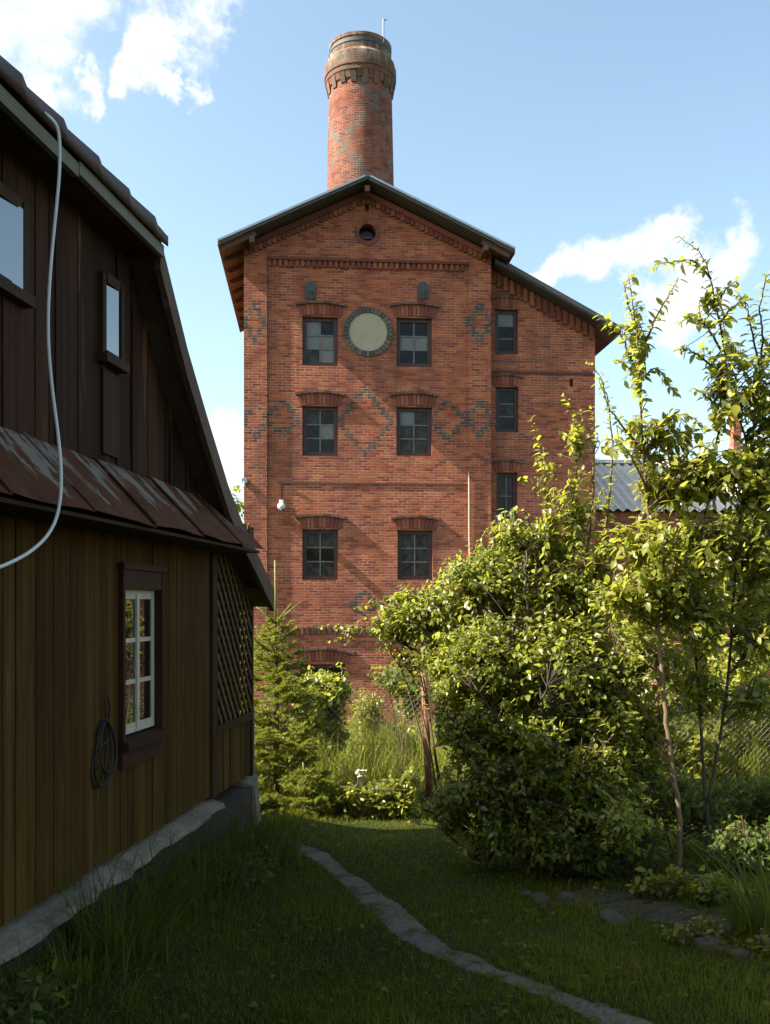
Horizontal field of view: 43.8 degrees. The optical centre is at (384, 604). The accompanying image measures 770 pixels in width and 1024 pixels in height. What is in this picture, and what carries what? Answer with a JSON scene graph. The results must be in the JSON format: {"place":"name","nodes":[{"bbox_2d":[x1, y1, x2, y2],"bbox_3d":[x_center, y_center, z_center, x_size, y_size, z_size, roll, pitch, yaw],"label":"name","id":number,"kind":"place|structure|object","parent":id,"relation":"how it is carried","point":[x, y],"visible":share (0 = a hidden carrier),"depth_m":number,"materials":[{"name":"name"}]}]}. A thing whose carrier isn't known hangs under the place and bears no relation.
{"place":"outdoors","nodes":[
{"label":"outdoors","id":0,"kind":"place"},
{"bbox_2d":[0,0,769,521],"label":"sky","id":1,"kind":"structure","parent":0,"point":[584,137],"materials":[{"name":"blue"}]},
{"bbox_2d":[4,613,769,1023],"bbox_3d":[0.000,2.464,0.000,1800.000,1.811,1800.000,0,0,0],"label":"ground","id":2,"kind":"structure","parent":0,"point":[346,949],"depth_m":5.05,"materials":[{"name":"green plant"}]},
{"bbox_2d":[0,946,62,1023],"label":"grass clump","id":3,"kind":"object","parent":2,"relation":"on","point":[15,987],"visible":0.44,"depth_m":3.74,"materials":[{"name":"green plant"}]},
{"bbox_2d":[0,957,80,1023],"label":"weed tuft","id":4,"kind":"object","parent":2,"relation":"on","point":[13,1005],"visible":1,"depth_m":3.66,"materials":[{"name":"green plant"}]},
{"bbox_2d":[0,928,126,1007],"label":"grass clump","id":5,"kind":"object","parent":2,"relation":"on","point":[13,973],"visible":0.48,"depth_m":4.11,"materials":[{"name":"green plant"}]},
{"bbox_2d":[27,910,139,984],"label":"grass clump","id":6,"kind":"object","parent":2,"relation":"on","point":[81,971],"visible":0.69,"depth_m":4.33,"materials":[{"name":"green plant"}]},
{"bbox_2d":[2,917,198,1022],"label":"iris clump","id":7,"kind":"object","parent":2,"relation":"on","point":[130,1000],"visible":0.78,"depth_m":4.08,"materials":[{"name":"green plant"}]},
{"bbox_2d":[59,892,159,952],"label":"grass clump","id":8,"kind":"object","parent":2,"relation":"on","point":[84,931],"visible":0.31,"depth_m":4.62,"materials":[{"name":"green plant"}]},
{"bbox_2d":[37,858,224,967],"bbox_3d":[-1.342,1.505,4.660,1.443,0.536,1.103,0,0,-37],"label":"iris clump","id":9,"kind":"object","parent":2,"relation":"on","point":[156,917],"visible":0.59,"depth_m":4.74,"materials":[{"name":"green plant"}]},
{"bbox_2d":[0,55,273,981],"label":"wooden house","id":10,"kind":"structure","parent":2,"relation":"on","point":[134,583],"depth_m":5.08,"materials":[{"name":"wood planks"},{"name":"brown roof tile"},{"name":"stone"}]},
{"bbox_2d":[0,181,35,308],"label":"gable window","id":11,"kind":"structure","parent":10,"relation":"in","point":[14,213],"depth_m":4.21,"materials":[{"name":"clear glass"}]},
{"bbox_2d":[0,112,62,568],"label":"white cable","id":12,"kind":"object","parent":10,"relation":"hanging from","point":[36,546],"visible":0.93,"depth_m":3.92,"materials":[{"name":"white plastic"}]},
{"bbox_2d":[91,695,116,788],"bbox_3d":[-1.507,0.735,5.141,0.071,0.486,0.230,0,0,8],"label":"cable coil","id":13,"kind":"object","parent":10,"relation":"hanging from","point":[105,723],"visible":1,"depth_m":5.15,"materials":[{"name":"black rubber"}]},
{"bbox_2d":[97,271,129,373],"bbox_3d":[-1.513,-1.551,5.263,0.105,0.496,0.295,0,0,8],"label":"gable window","id":14,"kind":"structure","parent":10,"relation":"in","point":[111,293],"depth_m":5.24,"materials":[{"name":"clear glass"}]},
{"bbox_2d":[117,562,168,769],"bbox_3d":[-1.506,0.345,5.696,0.220,1.166,0.662,0,0,8],"label":"window","id":15,"kind":"structure","parent":10,"relation":"in","point":[141,611],"depth_m":5.71,"materials":[{"name":"brown paint"}]},
{"bbox_2d":[50,845,240,971],"bbox_3d":[-1.216,1.470,4.701,1.280,0.598,1.113,0,0,0],"label":"iris clump","id":16,"kind":"object","parent":2,"relation":"on","point":[144,946],"visible":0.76,"depth_m":4.60,"materials":[{"name":"green plant"}]},
{"bbox_2d":[85,883,215,935],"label":"grass clump","id":17,"kind":"object","parent":2,"relation":"on","point":[150,906],"visible":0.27,"depth_m":5.17,"materials":[{"name":"green plant"}]},
{"bbox_2d":[114,817,218,885],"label":"iris clump","id":18,"kind":"object","parent":2,"relation":"on","point":[156,850],"visible":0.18,"depth_m":5.70,"materials":[{"name":"green plant"}]},
{"bbox_2d":[119,859,228,924],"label":"grass clump","id":19,"kind":"object","parent":2,"relation":"on","point":[195,913],"visible":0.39,"depth_m":5.39,"materials":[{"name":"green plant"}]},
{"bbox_2d":[147,851,228,897],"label":"grass clump","id":20,"kind":"object","parent":2,"relation":"on","point":[187,874],"visible":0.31,"depth_m":5.85,"materials":[{"name":"green plant"}]},
{"bbox_2d":[104,824,276,918],"bbox_3d":[-1.292,1.543,5.510,1.464,0.519,1.324,0,0,0],"label":"iris clump","id":21,"kind":"object","parent":2,"relation":"on","point":[169,873],"visible":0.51,"depth_m":5.53,"materials":[{"name":"green plant"}]},
{"bbox_2d":[134,834,289,919],"bbox_3d":[-1.134,1.640,5.824,1.060,0.449,1.195,0,0,-16],"label":"iris clump","id":22,"kind":"object","parent":2,"relation":"on","point":[219,895],"visible":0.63,"depth_m":5.80,"materials":[{"name":"green plant"}]},
{"bbox_2d":[177,835,253,887],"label":"grass clump","id":23,"kind":"object","parent":2,"relation":"on","point":[202,875],"visible":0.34,"depth_m":6.17,"materials":[{"name":"green plant"}]},
{"bbox_2d":[167,812,292,883],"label":"iris clump","id":24,"kind":"object","parent":2,"relation":"on","point":[218,846],"visible":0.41,"depth_m":6.37,"materials":[{"name":"green plant"}]},
{"bbox_2d":[191,831,268,871],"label":"grass clump","id":25,"kind":"object","parent":2,"relation":"on","point":[229,852],"visible":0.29,"depth_m":6.58,"materials":[{"name":"green plant"}]},
{"bbox_2d":[227,482,243,621],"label":"tree","id":26,"kind":"object","parent":2,"relation":"on","point":[239,504],"visible":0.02,"depth_m":51.02,"materials":[{"name":"green plant"}]},
{"bbox_2d":[205,815,277,858],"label":"grass clump","id":27,"kind":"object","parent":2,"relation":"on","point":[238,842],"visible":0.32,"depth_m":6.76,"materials":[{"name":"green plant"}]},
{"bbox_2d":[213,845,276,890],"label":"weed tuft","id":28,"kind":"object","parent":2,"relation":"on","point":[250,873],"visible":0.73,"depth_m":6.19,"materials":[{"name":"green plant"}]},
{"bbox_2d":[225,816,279,849],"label":"grass clump","id":29,"kind":"object","parent":2,"relation":"on","point":[251,834],"visible":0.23,"depth_m":7.29,"materials":[{"name":"green plant"}]},
{"bbox_2d":[220,785,330,871],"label":"iris clump","id":30,"kind":"object","parent":2,"relation":"on","point":[286,849],"visible":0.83,"depth_m":6.82,"materials":[{"name":"green plant"}]},
{"bbox_2d":[240,560,348,816],"bbox_3d":[-1.179,0.926,9.898,1.722,2.795,1.866,0,0,0],"label":"spruce tree","id":31,"kind":"object","parent":2,"relation":"on","point":[267,730],"visible":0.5,"depth_m":9.82,"materials":[{"name":"green plant"}]},
{"bbox_2d":[271,762,348,820],"bbox_3d":[-0.742,1.859,9.353,0.756,0.660,0.766,0,0,-20],"label":"spruce tree","id":32,"kind":"object","parent":2,"relation":"on","point":[307,779],"visible":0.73,"depth_m":9.25,"materials":[{"name":"green plant"}]},
{"bbox_2d":[292,662,355,764],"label":"wild bush","id":33,"kind":"object","parent":2,"relation":"on","point":[329,685],"visible":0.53,"depth_m":11.33,"materials":[{"name":"green plant"}]},
{"bbox_2d":[321,780,371,817],"bbox_3d":[-0.384,1.923,9.411,0.529,0.404,0.494,0,0,0],"label":"nettle patch","id":34,"kind":"object","parent":2,"relation":"on","point":[346,800],"visible":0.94,"depth_m":9.32,"materials":[{"name":"green plant"}]},
{"bbox_2d":[310,806,402,819],"bbox_3d":[-0.288,2.039,9.351,1.005,0.171,0.241,0,0,0],"label":"nettle patch","id":35,"kind":"object","parent":2,"relation":"on","point":[374,814],"visible":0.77,"depth_m":9.33,"materials":[{"name":"green plant"}]},
{"bbox_2d":[324,18,395,190],"bbox_3d":[-1.029,-10.249,40.000,3.291,27.398,3.291,0,0,0],"label":"brick chimney","id":36,"kind":"object","parent":2,"relation":"on","point":[360,76],"visible":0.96,"depth_m":38.81,"materials":[{"name":"brick"}]},
{"bbox_2d":[355,769,366,818],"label":"white flower","id":37,"kind":"object","parent":2,"relation":"on","point":[358,774],"visible":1,"depth_m":9.35,"materials":[{"name":"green plant"}]},
{"bbox_2d":[343,683,388,776],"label":"wild bush","id":38,"kind":"object","parent":2,"relation":"on","point":[363,713],"visible":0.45,"depth_m":12.41,"materials":[{"name":"green plant"}]},
{"bbox_2d":[315,613,447,833],"bbox_3d":[-0.047,1.052,8.597,1.210,1.975,0.375,0,0,0],"label":"creeper spray","id":39,"kind":"object","parent":2,"relation":"on","point":[400,655],"visible":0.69,"depth_m":8.54,"materials":[{"name":"green plant"}]},
{"bbox_2d":[6,810,769,1023],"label":"lawn clover","id":40,"kind":"object","parent":2,"relation":"on","point":[526,1000],"visible":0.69,"depth_m":4.82,"materials":[{"name":"green plant"}]},
{"bbox_2d":[362,762,424,820],"bbox_3d":[0.042,1.848,9.353,0.709,0.640,0.497,0,0,0],"label":"nettle patch","id":41,"kind":"object","parent":2,"relation":"on","point":[387,799],"visible":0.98,"depth_m":9.33,"materials":[{"name":"green plant"}]},
{"bbox_2d":[367,658,433,773],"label":"wild bush","id":42,"kind":"object","parent":2,"relation":"on","point":[391,679],"visible":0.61,"depth_m":10.92,"materials":[{"name":"green plant"}]},
{"bbox_2d":[387,698,421,774],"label":"wild bush","id":43,"kind":"object","parent":2,"relation":"on","point":[409,731],"visible":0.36,"depth_m":11.72,"materials":[{"name":"green plant"}]},
{"bbox_2d":[217,171,621,725],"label":"brick building","id":44,"kind":"structure","parent":2,"relation":"on","point":[413,365],"depth_m":26.35,"materials":[{"name":"brick"}]},
{"bbox_2d":[277,482,290,510],"bbox_3d":[-2.749,-2.936,26.003,0.326,0.794,0.296,0,0,8],"label":"wall lamp","id":45,"kind":"object","parent":44,"relation":"attached to","point":[281,505],"visible":1,"depth_m":25.93,"materials":[{"name":"white glass"}]},
{"bbox_2d":[302,318,337,365],"bbox_3d":[-1.786,-7.208,26.367,0.972,1.340,0.090,0,0,-4],"label":"window","id":46,"kind":"structure","parent":44,"relation":"in","point":[319,335],"depth_m":26.36,"materials":[{"name":"glass"}]},
{"bbox_2d":[302,407,337,455],"bbox_3d":[-1.786,-4.751,26.367,0.972,1.362,0.090,0,0,-4],"label":"window","id":47,"kind":"structure","parent":44,"relation":"in","point":[319,424],"depth_m":26.36,"materials":[{"name":"glass"}]},
{"bbox_2d":[302,530,337,579],"bbox_3d":[-1.786,-1.365,26.367,0.972,1.383,0.090,0,0,-4],"label":"window","id":48,"kind":"structure","parent":44,"relation":"in","point":[319,547],"depth_m":26.36,"materials":[{"name":"glass"}]},
{"bbox_2d":[300,664,344,709],"bbox_3d":[-1.718,2.277,26.372,1.226,1.281,0.090,0,0,-4],"label":"window","id":49,"kind":"structure","parent":44,"relation":"in","point":[334,668],"depth_m":26.36,"materials":[{"name":"glass"}]},
{"bbox_2d":[354,219,380,244],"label":"round window","id":50,"kind":"structure","parent":44,"relation":"in","point":[365,234],"depth_m":26.27,"materials":[{"name":"brick"}]},
{"bbox_2d":[396,319,431,366],"bbox_3d":[0.795,-7.234,26.570,0.987,1.350,0.090,0,0,-5],"label":"window","id":51,"kind":"structure","parent":44,"relation":"in","point":[413,336],"depth_m":26.56,"materials":[{"name":"glass"}]},
{"bbox_2d":[396,408,431,455],"bbox_3d":[0.795,-4.773,26.570,0.987,1.343,0.090,0,0,-5],"label":"window","id":52,"kind":"structure","parent":44,"relation":"in","point":[413,425],"depth_m":26.56,"materials":[{"name":"glass"}]},
{"bbox_2d":[398,531,431,579],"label":"window","id":53,"kind":"structure","parent":44,"relation":"in","point":[414,547],"depth_m":26.56,"materials":[{"name":"glass"}]},
{"bbox_2d":[495,310,516,353],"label":"window","id":54,"kind":"structure","parent":44,"relation":"in","point":[505,321],"depth_m":27.15,"materials":[{"name":"glass"}]},
{"bbox_2d":[495,388,517,431],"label":"window","id":55,"kind":"structure","parent":44,"relation":"in","point":[506,399],"depth_m":27.16,"materials":[{"name":"glass"}]},
{"bbox_2d":[497,473,516,519],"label":"window","id":56,"kind":"structure","parent":44,"relation":"in","point":[506,482],"depth_m":27.15,"materials":[{"name":"glass"}]},
{"bbox_2d":[406,676,573,763],"bbox_3d":[1.311,1.370,10.611,2.184,1.592,1.162,0,0,0],"label":"elder bush","id":57,"kind":"object","parent":2,"relation":"on","point":[431,691],"visible":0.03,"depth_m":10.48,"materials":[{"name":"green plant"}]},
{"bbox_2d":[240,670,769,798],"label":"chain link fence","id":58,"kind":"object","parent":2,"relation":"on","point":[428,782],"visible":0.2,"depth_m":10.29,"materials":[{"name":"metal"}]},
{"bbox_2d":[350,506,686,876],"bbox_3d":[0.966,0.582,7.598,2.610,2.821,1.868,0,0,30],"label":"broad shrub","id":59,"kind":"object","parent":2,"relation":"on","point":[595,726],"visible":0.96,"depth_m":7.13,"materials":[{"name":"green plant"}]},
{"bbox_2d":[519,890,532,897],"bbox_3d":[0.941,1.922,6.319,0.108,0.069,0.086,0,0,8],"label":"stone","id":60,"kind":"object","parent":2,"relation":"on","point":[528,892],"visible":0.54,"depth_m":6.29,"materials":[{"name":"grey stone"}]},
{"bbox_2d":[530,892,551,904],"bbox_3d":[1.006,1.906,6.159,0.132,0.090,0.158,0,0,-28],"label":"stone","id":61,"kind":"object","parent":2,"relation":"on","point":[539,895],"visible":0.6,"depth_m":6.13,"materials":[{"name":"grey stone"}]},
{"bbox_2d":[531,815,583,873],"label":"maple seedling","id":62,"kind":"object","parent":2,"relation":"on","point":[555,865],"visible":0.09,"depth_m":7.05,"materials":[{"name":"green plant"}]},
{"bbox_2d":[491,359,629,720],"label":"plum suckers","id":63,"kind":"object","parent":2,"relation":"on","point":[575,445],"visible":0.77,"depth_m":7.74,"materials":[{"name":"green plant"}]},
{"bbox_2d":[556,891,575,905],"bbox_3d":[1.156,1.894,6.125,0.123,0.112,0.194,0,0,22],"label":"stone","id":64,"kind":"object","parent":2,"relation":"on","point":[565,894],"visible":0.64,"depth_m":6.08,"materials":[{"name":"grey stone"}]},
{"bbox_2d":[599,908,628,926],"bbox_3d":[1.339,1.851,5.624,0.154,0.091,0.226,0,0,-19],"label":"stone","id":65,"kind":"object","parent":2,"relation":"on","point":[606,913],"visible":0.78,"depth_m":5.59,"materials":[{"name":"grey stone"}]},
{"bbox_2d":[558,818,675,880],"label":"ground shrub","id":66,"kind":"object","parent":2,"relation":"on","point":[596,864],"visible":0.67,"depth_m":6.70,"materials":[{"name":"green plant"}]},
{"bbox_2d":[557,888,734,931],"bbox_3d":[1.611,1.873,5.900,0.563,0.125,1.360,0,0,-39],"label":"bare soil patch","id":67,"kind":"object","parent":2,"relation":"on","point":[657,910],"visible":0.63,"depth_m":5.90,"materials":[{"name":"soil"}]},
{"bbox_2d":[584,273,718,868],"bbox_3d":[1.997,-0.219,7.137,0.930,4.372,0.930,0,0,19],"label":"plum tree","id":68,"kind":"object","parent":2,"relation":"on","point":[652,548],"visible":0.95,"depth_m":7.05,"materials":[{"name":"green plant"}]},
{"bbox_2d":[625,864,700,899],"bbox_3d":[1.788,1.800,6.169,0.493,0.239,0.275,0,0,0],"label":"strawberry patch","id":69,"kind":"object","parent":2,"relation":"on","point":[672,883],"visible":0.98,"depth_m":6.13,"materials":[{"name":"green plant"}]},
{"bbox_2d":[623,759,738,852],"bbox_3d":[2.203,1.573,7.598,1.233,0.864,0.845,0,0,0],"label":"ground shrub","id":70,"kind":"object","parent":2,"relation":"on","point":[692,811],"visible":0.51,"depth_m":7.44,"materials":[{"name":"green plant"}]},
{"bbox_2d":[595,414,769,711],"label":"corrugated roof building","id":71,"kind":"structure","parent":2,"relation":"on","point":[624,502],"depth_m":29.78,"materials":[{"name":"metal"}]},
{"bbox_2d":[637,666,728,787],"bbox_3d":[3.136,1.380,10.777,1.473,1.512,1.000,0,0,0],"label":"elder bush","id":72,"kind":"object","parent":2,"relation":"on","point":[687,746],"visible":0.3,"depth_m":10.61,"materials":[{"name":"green plant"}]},
{"bbox_2d":[656,915,725,945],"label":"weed tuft","id":73,"kind":"object","parent":2,"relation":"on","point":[706,926],"visible":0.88,"depth_m":5.16,"materials":[{"name":"green plant"}]},
{"bbox_2d":[612,511,769,735],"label":"lilac bush","id":74,"kind":"object","parent":2,"relation":"on","point":[636,629],"visible":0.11,"depth_m":12.40,"materials":[{"name":"green plant"}]},
{"bbox_2d":[628,819,769,938],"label":"daylily clump","id":75,"kind":"object","parent":2,"relation":"on","point":[751,919],"visible":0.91,"depth_m":5.34,"materials":[{"name":"green plant"}]},
{"bbox_2d":[650,235,769,857],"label":"plum tree","id":76,"kind":"object","parent":2,"relation":"on","point":[746,473],"visible":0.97,"depth_m":7.03,"materials":[{"name":"green plant"}]},
{"bbox_2d":[694,936,732,950],"bbox_3d":[1.740,1.800,5.050,0.182,0.075,0.177,0,0,-12],"label":"stone","id":77,"kind":"object","parent":2,"relation":"on","point":[703,941],"visible":0.59,"depth_m":5.04,"materials":[{"name":"grey stone"}]},
{"bbox_2d":[690,865,756,904],"bbox_3d":[2.109,1.801,5.997,0.423,0.352,0.293,0,0,-17],"label":"strawberry patch","id":78,"kind":"object","parent":2,"relation":"on","point":[701,891],"visible":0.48,"depth_m":5.95,"materials":[{"name":"green plant"}]},
{"bbox_2d":[687,765,769,838],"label":"ground shrub","id":79,"kind":"object","parent":2,"relation":"on","point":[752,803],"visible":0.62,"depth_m":7.70,"materials":[{"name":"green plant"}]},
{"bbox_2d":[691,634,769,788],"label":"elder bush","id":80,"kind":"object","parent":2,"relation":"on","point":[738,679],"visible":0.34,"depth_m":10.99,"materials":[{"name":"green plant"}]},
{"bbox_2d":[697,812,769,873],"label":"ground shrub","id":81,"kind":"object","parent":2,"relation":"on","point":[725,851],"visible":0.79,"depth_m":6.81,"materials":[{"name":"green plant"}]},
{"bbox_2d":[730,947,750,957],"bbox_3d":[1.819,1.779,4.880,0.108,0.054,0.120,0,0,2],"label":"stone","id":82,"kind":"object","parent":2,"relation":"on","point":[739,950],"visible":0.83,"depth_m":4.85,"materials":[{"name":"grey stone"}]},
{"bbox_2d":[742,928,769,957],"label":"weed tuft","id":83,"kind":"object","parent":2,"relation":"on","point":[763,942],"visible":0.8,"depth_m":4.85,"materials":[{"name":"green plant"}]},
{"bbox_2d":[282,839,652,1023],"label":"path","id":84,"kind":"structure","parent":0,"point":[332,864],"depth_m":5.26,"materials":[{"name":"grey stone"}]},
{"bbox_2d":[255,698,769,796],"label":"tall grass","id":85,"kind":"structure","parent":0,"point":[346,764],"depth_m":10.83,"materials":[{"name":"green plant"}]}
]}

